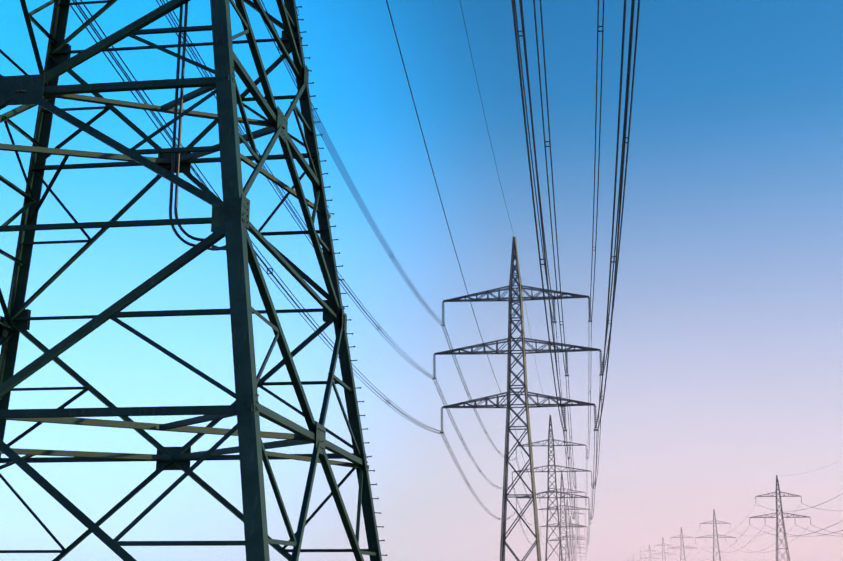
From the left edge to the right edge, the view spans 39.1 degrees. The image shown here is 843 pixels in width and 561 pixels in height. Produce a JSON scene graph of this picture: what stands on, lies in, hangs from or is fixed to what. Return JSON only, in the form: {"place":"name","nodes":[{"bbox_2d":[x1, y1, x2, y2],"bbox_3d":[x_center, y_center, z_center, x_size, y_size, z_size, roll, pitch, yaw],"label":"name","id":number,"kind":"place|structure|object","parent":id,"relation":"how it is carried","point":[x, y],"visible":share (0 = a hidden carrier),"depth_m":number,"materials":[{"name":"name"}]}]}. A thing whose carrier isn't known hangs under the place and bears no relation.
{"place":"outdoors","nodes":[
{"label":"outdoors","id":0,"kind":"place"},
{"bbox_2d":[0,0,842,560],"label":"sky","id":1,"kind":"structure","parent":0,"point":[725,371],"materials":[{"name":"blue"}]},
{"bbox_2d":[662,468,842,558],"bbox_3d":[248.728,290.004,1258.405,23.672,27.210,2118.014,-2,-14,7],"label":"line conductors","id":2,"kind":"object","parent":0,"point":[777,530],"visible":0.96,"depth_m":414.89,"materials":[{"name":"metal"}]},
{"label":"ground","id":3,"kind":"structure","parent":0,"visible":0},
{"bbox_2d":[0,0,386,560],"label":"transmission tower","id":4,"kind":"structure","parent":3,"relation":"on","point":[228,220],"depth_m":23.89,"materials":[{"name":"black metal"}]},
{"bbox_2d":[432,237,603,560],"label":"pylon","id":5,"kind":"object","parent":3,"relation":"on","point":[520,288],"visible":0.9,"depth_m":205.96,"materials":[{"name":"metal"}]},
{"bbox_2d":[70,0,639,546],"bbox_3d":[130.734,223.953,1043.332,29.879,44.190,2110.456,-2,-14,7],"label":"line conductors","id":6,"kind":"object","parent":5,"relation":"hanging from","point":[614,248],"visible":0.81,"depth_m":98.97,"materials":[{"name":"metal"}]},
{"bbox_2d":[512,415,591,560],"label":"pylon","id":7,"kind":"object","parent":3,"relation":"on","point":[553,445],"visible":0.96,"depth_m":435.92,"materials":[{"name":"metal"}]},
{"bbox_2d":[537,472,588,560],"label":"pylon","id":8,"kind":"object","parent":3,"relation":"on","point":[563,512],"visible":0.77,"depth_m":672.81,"materials":[{"name":"metal"}]},
{"bbox_2d":[551,500,584,560],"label":"pylon","id":9,"kind":"object","parent":3,"relation":"on","point":[569,530],"visible":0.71,"depth_m":894.98,"materials":[{"name":"metal"}]},
{"bbox_2d":[557,517,584,560],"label":"pylon","id":10,"kind":"object","parent":3,"relation":"on","point":[572,537],"visible":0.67,"depth_m":1132.84,"materials":[{"name":"metal"}]},
{"bbox_2d":[700,509,735,560],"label":"line pylon","id":11,"kind":"object","parent":3,"relation":"on","point":[717,534],"visible":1,"depth_m":692.57,"materials":[{"name":"metal"}]},
{"bbox_2d":[749,475,806,560],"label":"line pylon","id":12,"kind":"object","parent":3,"relation":"on","point":[776,496],"visible":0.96,"depth_m":466.32,"materials":[{"name":"metal"}]}
]}

